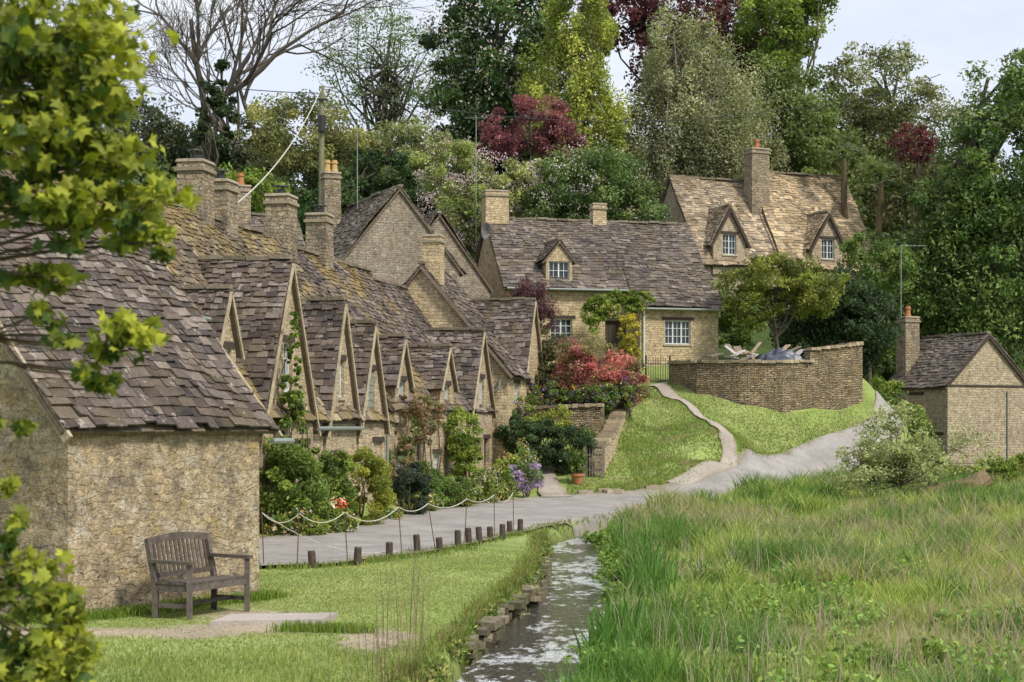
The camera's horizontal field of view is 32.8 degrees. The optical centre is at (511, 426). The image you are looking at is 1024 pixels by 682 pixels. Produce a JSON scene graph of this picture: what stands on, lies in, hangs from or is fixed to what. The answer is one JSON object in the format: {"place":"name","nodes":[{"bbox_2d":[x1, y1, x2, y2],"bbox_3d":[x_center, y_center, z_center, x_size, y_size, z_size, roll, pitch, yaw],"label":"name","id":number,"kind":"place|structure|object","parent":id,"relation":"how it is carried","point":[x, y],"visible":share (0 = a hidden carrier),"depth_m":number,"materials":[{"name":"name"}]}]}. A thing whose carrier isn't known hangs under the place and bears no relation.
{"place":"outdoors","nodes":[
{"label":"outdoors","id":0,"kind":"place"},
{"bbox_2d":[0,588,381,634],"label":"verge grass","id":1,"kind":"structure","parent":0,"point":[123,611],"depth_m":20.81,"materials":[{"name":"plant"}]},
{"bbox_2d":[83,88,300,195],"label":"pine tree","id":2,"kind":"object","parent":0,"point":[174,145],"visible":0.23,"depth_m":99.68,"materials":[{"name":"green plant"}]},
{"bbox_2d":[238,215,305,247],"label":"roof","id":3,"kind":"structure","parent":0,"point":[258,221],"depth_m":70.00,"materials":[{"name":"stone"}]},
{"bbox_2d":[0,188,1023,681],"bbox_3d":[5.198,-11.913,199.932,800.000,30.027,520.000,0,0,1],"label":"ground","id":4,"kind":"structure","parent":0,"point":[212,632],"depth_m":25.63,"materials":[{"name":"green plant"}]},
{"bbox_2d":[3,0,188,94],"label":"bare ash tree","id":5,"kind":"object","parent":4,"relation":"on","point":[63,5],"visible":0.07,"depth_m":106.82,"materials":[{"name":"plant"}]},
{"bbox_2d":[0,0,202,681],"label":"maple tree","id":6,"kind":"object","parent":4,"relation":"on","point":[56,126],"visible":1,"depth_m":6.41,"materials":[{"name":"green plant"}]},
{"bbox_2d":[0,95,265,408],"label":"stone cottage","id":7,"kind":"structure","parent":4,"relation":"on","point":[215,304],"depth_m":34.31,"materials":[{"name":"brown stone"}]},
{"bbox_2d":[0,216,294,614],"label":"stone cottage","id":8,"kind":"structure","parent":4,"relation":"on","point":[166,441],"depth_m":21.95,"materials":[{"name":"stone"}]},
{"bbox_2d":[144,532,252,619],"bbox_3d":[-3.836,1.825,21.348,0.710,1.042,1.280,0,0,26],"label":"park bench","id":9,"kind":"object","parent":4,"relation":"on","point":[213,581],"visible":0.94,"depth_m":21.29,"materials":[{"name":"brown wood"}]},
{"bbox_2d":[192,58,241,177],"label":"ivy clad tree","id":10,"kind":"object","parent":4,"relation":"on","point":[221,106],"visible":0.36,"depth_m":97.02,"materials":[{"name":"green plant"}]},
{"bbox_2d":[144,149,333,532],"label":"stone cottage","id":11,"kind":"structure","parent":4,"relation":"on","point":[265,289],"depth_m":38.10,"materials":[{"name":"stone"}]},
{"bbox_2d":[134,0,363,165],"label":"bare ash tree","id":12,"kind":"object","parent":4,"relation":"on","point":[167,41],"visible":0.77,"depth_m":102.68,"materials":[{"name":"brown plant"}]},
{"bbox_2d":[214,161,290,212],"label":"hazel tree","id":13,"kind":"object","parent":4,"relation":"on","point":[253,179],"visible":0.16,"depth_m":79.91,"materials":[{"name":"green plant"}]},
{"bbox_2d":[0,547,534,681],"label":"lawn grass","id":14,"kind":"structure","parent":4,"relation":"on","point":[185,673],"depth_m":18.37,"materials":[{"name":"plant"}]},
{"bbox_2d":[109,0,434,157],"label":"bare ash tree","id":15,"kind":"object","parent":4,"relation":"on","point":[254,73],"visible":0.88,"depth_m":103.80,"materials":[{"name":"brown plant"}]},
{"bbox_2d":[210,612,337,625],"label":"concrete slab","id":16,"kind":"structure","parent":4,"relation":"on","point":[264,619],"depth_m":20.34,"materials":[{"name":"concrete"}]},
{"bbox_2d":[212,185,395,505],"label":"stone cottage","id":17,"kind":"structure","parent":4,"relation":"on","point":[347,371],"depth_m":43.19,"materials":[{"name":"brown stone"}]},
{"bbox_2d":[259,311,357,533],"bbox_3d":[-4.428,0.069,37.233,1.830,5.077,3.587,0,0,9],"label":"climbing ivy","id":18,"kind":"object","parent":4,"relation":"on","point":[306,490],"visible":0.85,"depth_m":36.47,"materials":[{"name":"green plant"}]},
{"bbox_2d":[232,87,389,209],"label":"apple tree","id":19,"kind":"object","parent":4,"relation":"on","point":[293,158],"visible":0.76,"depth_m":91.61,"materials":[{"name":"green plant"}]},
{"bbox_2d":[314,86,327,207],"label":"utility pole","id":20,"kind":"object","parent":4,"relation":"on","point":[321,99],"visible":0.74,"depth_m":75.13,"materials":[{"name":"brown wood"}]},
{"bbox_2d":[324,89,776,121],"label":"overhead cable","id":21,"kind":"object","parent":20,"relation":"attached to","point":[547,119],"visible":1,"depth_m":83.73,"materials":[{"name":"black metal"}]},
{"bbox_2d":[292,148,428,230],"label":"holly tree","id":22,"kind":"object","parent":4,"relation":"on","point":[365,164],"visible":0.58,"depth_m":88.65,"materials":[{"name":"green plant"}]},
{"bbox_2d":[331,446,396,525],"bbox_3d":[-3.327,1.373,39.199,1.556,1.905,1.412,0,0,1],"label":"euonymus bush","id":23,"kind":"object","parent":4,"relation":"on","point":[380,482],"visible":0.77,"depth_m":38.99,"materials":[{"name":"green plant"}]},
{"bbox_2d":[301,0,459,169],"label":"elm tree","id":24,"kind":"object","parent":4,"relation":"on","point":[390,76],"visible":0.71,"depth_m":115.76,"materials":[{"name":"green plant"}]},
{"bbox_2d":[328,528,435,681],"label":"dry reeds","id":25,"kind":"object","parent":4,"relation":"on","point":[387,643],"visible":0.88,"depth_m":16.86,"materials":[{"name":"brown plant"}]},
{"bbox_2d":[297,204,469,502],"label":"stone cottage","id":26,"kind":"structure","parent":4,"relation":"on","point":[409,359],"depth_m":50.59,"materials":[{"name":"brown stone"}]},
{"bbox_2d":[261,490,513,566],"bbox_3d":[-1.540,1.876,32.978,1.025,1.112,10.909,0,0,22],"label":"rope fence","id":27,"kind":"object","parent":4,"relation":"on","point":[344,513],"visible":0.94,"depth_m":29.70,"materials":[{"name":"fabric"}]},
{"bbox_2d":[265,438,537,535],"bbox_3d":[-1.798,1.421,46.072,1.773,2.194,23.470,0,0,13],"label":"perennial border","id":28,"kind":"object","parent":4,"relation":"on","point":[500,483],"visible":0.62,"depth_m":47.64,"materials":[{"name":"green plant"}]},
{"bbox_2d":[388,461,432,514],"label":"box bush","id":29,"kind":"object","parent":4,"relation":"on","point":[410,481],"visible":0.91,"depth_m":42.77,"materials":[{"name":"green plant"}]},
{"bbox_2d":[344,192,489,300],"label":"walls","id":30,"kind":"structure","parent":4,"relation":"on","point":[389,246],"depth_m":66.15,"materials":[{"name":"grey stone"}]},
{"bbox_2d":[238,171,492,292],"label":"trim","id":31,"kind":"structure","parent":30,"relation":"on","point":[378,214],"depth_m":68.19,"materials":[{"name":"stone"}]},
{"bbox_2d":[333,187,493,291],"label":"roof gable","id":32,"kind":"structure","parent":30,"relation":"on","point":[350,227],"depth_m":67.39,"materials":[{"name":"stone"}]},
{"bbox_2d":[389,388,446,506],"bbox_3d":[-2.667,0.569,47.831,1.266,3.272,4.001,0,0,12],"label":"climbing rose","id":33,"kind":"object","parent":4,"relation":"on","point":[422,428],"visible":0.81,"depth_m":47.40,"materials":[{"name":"green plant"}]},
{"bbox_2d":[338,116,502,208],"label":"hawthorn tree","id":34,"kind":"object","parent":4,"relation":"on","point":[414,134],"visible":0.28,"depth_m":99.41,"materials":[{"name":"green plant"}]},
{"bbox_2d":[372,276,497,476],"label":"stone cottage","id":35,"kind":"structure","parent":4,"relation":"on","point":[469,346],"depth_m":57.25,"materials":[{"name":"stone"}]},
{"bbox_2d":[417,460,471,509],"bbox_3d":[-1.896,1.609,46.969,1.245,1.422,2.959,0,0,18],"label":"garden shrub","id":36,"kind":"object","parent":4,"relation":"on","point":[437,486],"visible":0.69,"depth_m":47.02,"materials":[{"name":"green plant"}]},
{"bbox_2d":[360,529,551,681],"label":"bank grass","id":37,"kind":"structure","parent":4,"relation":"on","point":[476,607],"depth_m":21.60,"materials":[{"name":"plant"}]},
{"bbox_2d":[444,406,485,477],"bbox_3d":[-1.454,0.801,52.733,1.360,2.876,1.739,0,0,-28],"label":"climbing shrub","id":38,"kind":"object","parent":4,"relation":"on","point":[465,452],"visible":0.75,"depth_m":52.54,"materials":[{"name":"green plant"}]},
{"bbox_2d":[389,536,553,681],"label":"bank plants","id":39,"kind":"object","parent":4,"relation":"on","point":[459,649],"visible":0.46,"depth_m":19.66,"materials":[{"name":"green plant"}]},
{"bbox_2d":[403,234,543,465],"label":"stone cottage","id":40,"kind":"structure","parent":4,"relation":"on","point":[438,294],"depth_m":60.09,"materials":[{"name":"brown stone"}]},
{"bbox_2d":[406,137,568,249],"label":"hawthorn tree","id":41,"kind":"object","parent":4,"relation":"on","point":[453,189],"visible":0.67,"depth_m":84.80,"materials":[{"name":"green plant"}]},
{"bbox_2d":[413,0,565,184],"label":"chestnut tree","id":42,"kind":"object","parent":4,"relation":"on","point":[489,85],"visible":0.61,"depth_m":101.91,"materials":[{"name":"green plant"}]},
{"bbox_2d":[463,557,551,666],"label":"blocks","id":43,"kind":"structure","parent":4,"relation":"on","point":[490,630],"depth_m":23.11,"materials":[{"name":"stone"}]},
{"bbox_2d":[509,458,544,497],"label":"lilac flowers","id":44,"kind":"object","parent":4,"relation":"on","point":[527,485],"visible":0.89,"depth_m":52.85,"materials":[{"name":"purple plant"}]},
{"bbox_2d":[477,94,587,217],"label":"red maple tree","id":45,"kind":"object","parent":4,"relation":"on","point":[513,139],"visible":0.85,"depth_m":91.52,"materials":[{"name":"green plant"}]},
{"bbox_2d":[503,276,561,340],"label":"berberis bush","id":46,"kind":"object","parent":4,"relation":"on","point":[527,289],"visible":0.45,"depth_m":69.67,"materials":[{"name":"purple plant"}]},
{"bbox_2d":[492,413,596,473],"bbox_3d":[0.969,0.602,58.392,4.052,2.206,1.993,0,0,31],"label":"ivy hedge","id":47,"kind":"object","parent":4,"relation":"on","point":[533,433],"visible":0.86,"depth_m":57.94,"materials":[{"name":"green plant"}]},
{"bbox_2d":[519,404,574,449],"bbox_3d":[1.195,0.223,59.269,1.848,1.993,1.206,0,0,23],"label":"golden shrub","id":48,"kind":"object","parent":4,"relation":"on","point":[551,414],"visible":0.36,"depth_m":59.01,"materials":[{"name":"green plant"}]},
{"bbox_2d":[534,325,570,393],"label":"clipped hedge","id":49,"kind":"object","parent":4,"relation":"on","point":[547,349],"visible":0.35,"depth_m":65.45,"materials":[{"name":"green plant"}]},
{"bbox_2d":[525,406,603,434],"bbox_3d":[1.782,0.250,61.750,3.068,1.900,0.630,0,0,21],"label":"masonry","id":50,"kind":"object","parent":4,"relation":"on","point":[592,417],"visible":0.33,"depth_m":61.30,"materials":[{"name":"stone"}]},
{"bbox_2d":[113,122,1023,337],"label":"woodland understorey","id":51,"kind":"object","parent":4,"relation":"on","point":[138,180],"visible":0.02,"depth_m":103.21,"materials":[{"name":"green plant"}]},
{"bbox_2d":[260,434,881,570],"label":"road edge grass","id":52,"kind":"structure","parent":4,"relation":"on","point":[375,558],"depth_m":33.00,"materials":[{"name":"plant"}]},
{"bbox_2d":[514,0,634,196],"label":"birch tree","id":53,"kind":"object","parent":4,"relation":"on","point":[567,48],"visible":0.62,"depth_m":96.81,"materials":[{"name":"green plant"}]},
{"bbox_2d":[511,370,643,440],"bbox_3d":[2.775,-0.644,64.424,4.805,3.500,11.101,0,0,26],"label":"garden border","id":54,"kind":"object","parent":4,"relation":"on","point":[575,395],"visible":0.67,"depth_m":62.49,"materials":[{"name":"green plant"}]},
{"bbox_2d":[567,449,588,483],"bbox_3d":[2.101,1.308,56.581,0.720,1.143,0.695,0,0,39],"label":"flower pot","id":55,"kind":"object","parent":4,"relation":"on","point":[576,477],"visible":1,"depth_m":56.46,"materials":[{"name":"ceramic"}]},
{"bbox_2d":[583,446,604,477],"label":"timber gate","id":56,"kind":"structure","parent":4,"relation":"on","point":[603,461],"depth_m":57.51,"materials":[{"name":"grey wood"}]},
{"bbox_2d":[523,133,672,223],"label":"laurel tree","id":57,"kind":"object","parent":4,"relation":"on","point":[625,187],"visible":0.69,"depth_m":82.71,"materials":[{"name":"green plant"}]},
{"bbox_2d":[545,333,651,407],"bbox_3d":[3.176,-1.887,63.890,3.974,3.056,2.972,0,0,1],"label":"photinia bush","id":58,"kind":"object","parent":4,"relation":"on","point":[581,356],"visible":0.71,"depth_m":63.44,"materials":[{"name":"red plant"}]},
{"bbox_2d":[474,189,724,367],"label":"stone farmhouse","id":59,"kind":"object","parent":4,"relation":"on","point":[573,264],"visible":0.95,"depth_m":73.59,"materials":[{"name":"beige stone"}]},
{"bbox_2d":[579,288,656,334],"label":"climbing vine","id":60,"kind":"object","parent":59,"relation":"attached to","point":[594,319],"visible":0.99,"depth_m":71.67,"materials":[{"name":"green plant"}]},
{"bbox_2d":[590,408,631,474],"bbox_3d":[3.911,0.300,63.645,0.655,4.400,11.731,0,0,10],"label":"masonry","id":61,"kind":"object","parent":4,"relation":"on","point":[611,449],"visible":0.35,"depth_m":58.86,"materials":[{"name":"stone"}]},
{"bbox_2d":[593,384,637,447],"bbox_3d":[3.912,-0.649,63.648,0.699,2.722,11.708,0,0,10],"label":"coping","id":62,"kind":"object","parent":61,"relation":"on","point":[609,431],"visible":0.5,"depth_m":60.53,"materials":[{"name":"stone"}]},
{"bbox_2d":[552,511,693,681],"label":"iris leaves","id":63,"kind":"object","parent":4,"relation":"on","point":[651,567],"visible":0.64,"depth_m":24.21,"materials":[{"name":"green plant"}]},
{"bbox_2d":[616,312,643,369],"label":"golden shrub","id":64,"kind":"object","parent":4,"relation":"on","point":[630,346],"visible":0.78,"depth_m":67.77,"materials":[{"name":"yellow plant"}]},
{"bbox_2d":[650,382,737,484],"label":"footpath","id":65,"kind":"structure","parent":4,"relation":"on","point":[704,471],"depth_m":60.88,"materials":[{"name":"concrete"}]},
{"bbox_2d":[573,0,815,125],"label":"copper beech tree","id":66,"kind":"object","parent":4,"relation":"on","point":[638,15],"visible":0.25,"depth_m":114.44,"materials":[{"name":"purple plant"}]},
{"bbox_2d":[608,0,796,201],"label":"birch tree","id":67,"kind":"object","parent":4,"relation":"on","point":[700,144],"visible":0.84,"depth_m":98.57,"materials":[{"name":"green plant"}]},
{"bbox_2d":[546,382,863,493],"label":"bank lawn grass","id":68,"kind":"structure","parent":4,"relation":"on","point":[661,459],"depth_m":62.47,"materials":[{"name":"plant"}]},
{"bbox_2d":[669,362,812,412],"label":"masonry","id":69,"kind":"object","parent":4,"relation":"on","point":[783,387],"visible":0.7,"depth_m":68.08,"materials":[{"name":"stone"}]},
{"bbox_2d":[668,359,814,363],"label":"coping","id":70,"kind":"object","parent":69,"relation":"on","point":[733,361],"visible":0.98,"depth_m":68.20,"materials":[{"name":"stone"}]},
{"bbox_2d":[705,342,807,368],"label":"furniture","id":71,"kind":"object","parent":4,"relation":"on","point":[779,353],"visible":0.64,"depth_m":69.24,"materials":[{"name":"white wood"}]},
{"bbox_2d":[659,183,873,306],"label":"walls","id":72,"kind":"structure","parent":4,"relation":"on","point":[716,249],"depth_m":89.85,"materials":[{"name":"stone"}]},
{"bbox_2d":[614,173,883,271],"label":"roof","id":73,"kind":"structure","parent":72,"relation":"on","point":[794,200],"depth_m":91.16,"materials":[{"name":"beige stone"}]},
{"bbox_2d":[744,149,769,214],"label":"chimney","id":74,"kind":"object","parent":73,"relation":"on","point":[757,181],"visible":0.86,"depth_m":91.28,"materials":[{"name":"stone"}]},
{"bbox_2d":[703,206,830,249],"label":"roof gable","id":75,"kind":"structure","parent":73,"relation":"on","point":[716,216],"depth_m":89.32,"materials":[{"name":"stone"}]},
{"bbox_2d":[657,147,858,272],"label":"trim","id":76,"kind":"structure","parent":72,"relation":"attached to","point":[796,174],"depth_m":91.04,"materials":[{"name":"stone"}]},
{"bbox_2d":[710,208,842,251],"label":"timber","id":77,"kind":"object","parent":72,"relation":"on","point":[747,241],"visible":0.94,"depth_m":88.48,"materials":[{"name":"wood"}]},
{"bbox_2d":[723,234,833,258],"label":"frame","id":78,"kind":"object","parent":72,"relation":"attached to","point":[823,245],"visible":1,"depth_m":90.54,"materials":[{"name":"paint"}]},
{"bbox_2d":[723,235,831,257],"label":"glass","id":79,"kind":"object","parent":78,"relation":"attached to","point":[725,243],"visible":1,"depth_m":88.51,"materials":[{"name":"grey"}]},
{"bbox_2d":[527,456,1023,681],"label":"meadow grass","id":80,"kind":"structure","parent":4,"relation":"on","point":[950,585],"depth_m":26.47,"materials":[{"name":"plant"}]},
{"bbox_2d":[709,251,850,348],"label":"golden yew tree","id":81,"kind":"object","parent":4,"relation":"on","point":[795,284],"visible":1,"depth_m":72.08,"materials":[{"name":"green plant"}]},
{"bbox_2d":[728,0,839,153],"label":"beech tree","id":82,"kind":"object","parent":4,"relation":"on","point":[792,17],"visible":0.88,"depth_m":108.52,"materials":[{"name":"green plant"}]},
{"bbox_2d":[561,497,1023,681],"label":"meadow weeds","id":83,"kind":"object","parent":4,"relation":"on","point":[823,657],"visible":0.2,"depth_m":19.24,"materials":[{"name":"green plant"}]},
{"bbox_2d":[719,47,887,211],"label":"ash tree","id":84,"kind":"object","parent":4,"relation":"on","point":[798,136],"visible":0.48,"depth_m":104.27,"materials":[{"name":"green plant"}]},
{"bbox_2d":[717,283,895,381],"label":"bank shrubs","id":85,"kind":"object","parent":4,"relation":"on","point":[741,336],"visible":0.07,"depth_m":81.63,"materials":[{"name":"green plant"}]},
{"bbox_2d":[601,472,1023,681],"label":"dry stalks","id":86,"kind":"object","parent":4,"relation":"on","point":[840,664],"visible":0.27,"depth_m":18.89,"materials":[{"name":"beige plant"}]},
{"bbox_2d":[804,345,862,409],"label":"masonry","id":87,"kind":"object","parent":4,"relation":"on","point":[837,378],"visible":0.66,"depth_m":69.46,"materials":[{"name":"stone"}]},
{"bbox_2d":[763,262,905,373],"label":"yew tree","id":88,"kind":"object","parent":4,"relation":"on","point":[857,307],"visible":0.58,"depth_m":75.10,"materials":[{"name":"green plant"}]},
{"bbox_2d":[812,128,873,218],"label":"pine tree","id":89,"kind":"object","parent":4,"relation":"on","point":[843,159],"visible":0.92,"depth_m":93.00,"materials":[{"name":"green plant"}]},
{"bbox_2d":[822,228,925,384],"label":"elder tree","id":90,"kind":"object","parent":4,"relation":"on","point":[885,255],"visible":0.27,"depth_m":84.74,"materials":[{"name":"green plant"}]},
{"bbox_2d":[849,151,912,323],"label":"pine tree","id":91,"kind":"object","parent":4,"relation":"on","point":[883,166],"visible":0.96,"depth_m":91.47,"materials":[{"name":"green plant"}]},
{"bbox_2d":[776,35,1009,243],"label":"oak tree","id":92,"kind":"object","parent":4,"relation":"on","point":[886,120],"visible":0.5,"depth_m":109.89,"materials":[{"name":"green plant"}]},
{"bbox_2d":[869,374,941,453],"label":"verge shrubs","id":93,"kind":"object","parent":4,"relation":"on","point":[894,387],"visible":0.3,"depth_m":75.47,"materials":[{"name":"green plant"}]},
{"bbox_2d":[887,121,940,333],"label":"red maple tree","id":94,"kind":"object","parent":4,"relation":"on","point":[927,147],"visible":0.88,"depth_m":99.23,"materials":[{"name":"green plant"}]},
{"bbox_2d":[827,399,1004,496],"bbox_3d":[11.620,0.901,50.256,5.165,3.376,2.459,0,0,-4],"label":"willow sapling","id":95,"kind":"object","parent":4,"relation":"on","point":[907,449],"visible":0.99,"depth_m":49.96,"materials":[{"name":"green plant"}]},
{"bbox_2d":[888,470,992,496],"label":"stone wall","id":96,"kind":"structure","parent":4,"relation":"on","point":[983,476],"depth_m":51.12,"materials":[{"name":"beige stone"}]},
{"bbox_2d":[886,48,1023,369],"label":"lime tree","id":97,"kind":"object","parent":4,"relation":"on","point":[969,209],"visible":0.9,"depth_m":88.19,"materials":[{"name":"green plant"}]},
{"bbox_2d":[887,339,1023,466],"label":"walls","id":98,"kind":"structure","parent":4,"relation":"on","point":[984,409],"depth_m":79.46,"materials":[{"name":"stone"}]},
{"bbox_2d":[882,333,1023,389],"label":"roof gable","id":99,"kind":"structure","parent":98,"relation":"on","point":[941,361],"depth_m":80.55,"materials":[{"name":"stone"}]},
{"bbox_2d":[896,317,919,374],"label":"chimney","id":100,"kind":"object","parent":99,"relation":"on","point":[907,350],"visible":0.82,"depth_m":82.22,"materials":[{"name":"stone"}]},
{"bbox_2d":[885,316,1023,390],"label":"trim","id":101,"kind":"structure","parent":98,"relation":"on","point":[940,387],"depth_m":80.77,"materials":[{"name":"stone"}]},
{"bbox_2d":[907,335,1023,434],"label":"timber","id":102,"kind":"object","parent":98,"relation":"on","point":[972,357],"visible":0.48,"depth_m":79.44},
{"bbox_2d":[925,447,1023,482],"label":"hedge bank","id":103,"kind":"structure","parent":4,"relation":"on","point":[1011,467],"depth_m":59.56,"materials":[{"name":"green plant"}]},
{"bbox_2d":[3,0,1023,196],"label":"sky","id":104,"kind":"structure","parent":0,"point":[949,34],"materials":[{"name":"white"}]},
{"bbox_2d":[455,533,620,681],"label":"stream water","id":105,"kind":"structure","parent":0,"point":[540,630],"depth_m":23.54,"materials":[{"name":"liquid"}]},
{"bbox_2d":[548,518,658,681],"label":"watercress","id":106,"kind":"object","parent":105,"relation":"on","point":[596,539],"visible":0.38,"depth_m":32.24,"materials":[{"name":"green plant"}]},
{"bbox_2d":[537,467,571,496],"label":"garden path","id":107,"kind":"structure","parent":0,"point":[551,486],"depth_m":55.54,"materials":[{"name":"stone"}]},
{"bbox_2d":[259,374,904,565],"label":"road","id":108,"kind":"structure","parent":0,"point":[375,538],"depth_m":44.98,"materials":[{"name":"asphalt"}]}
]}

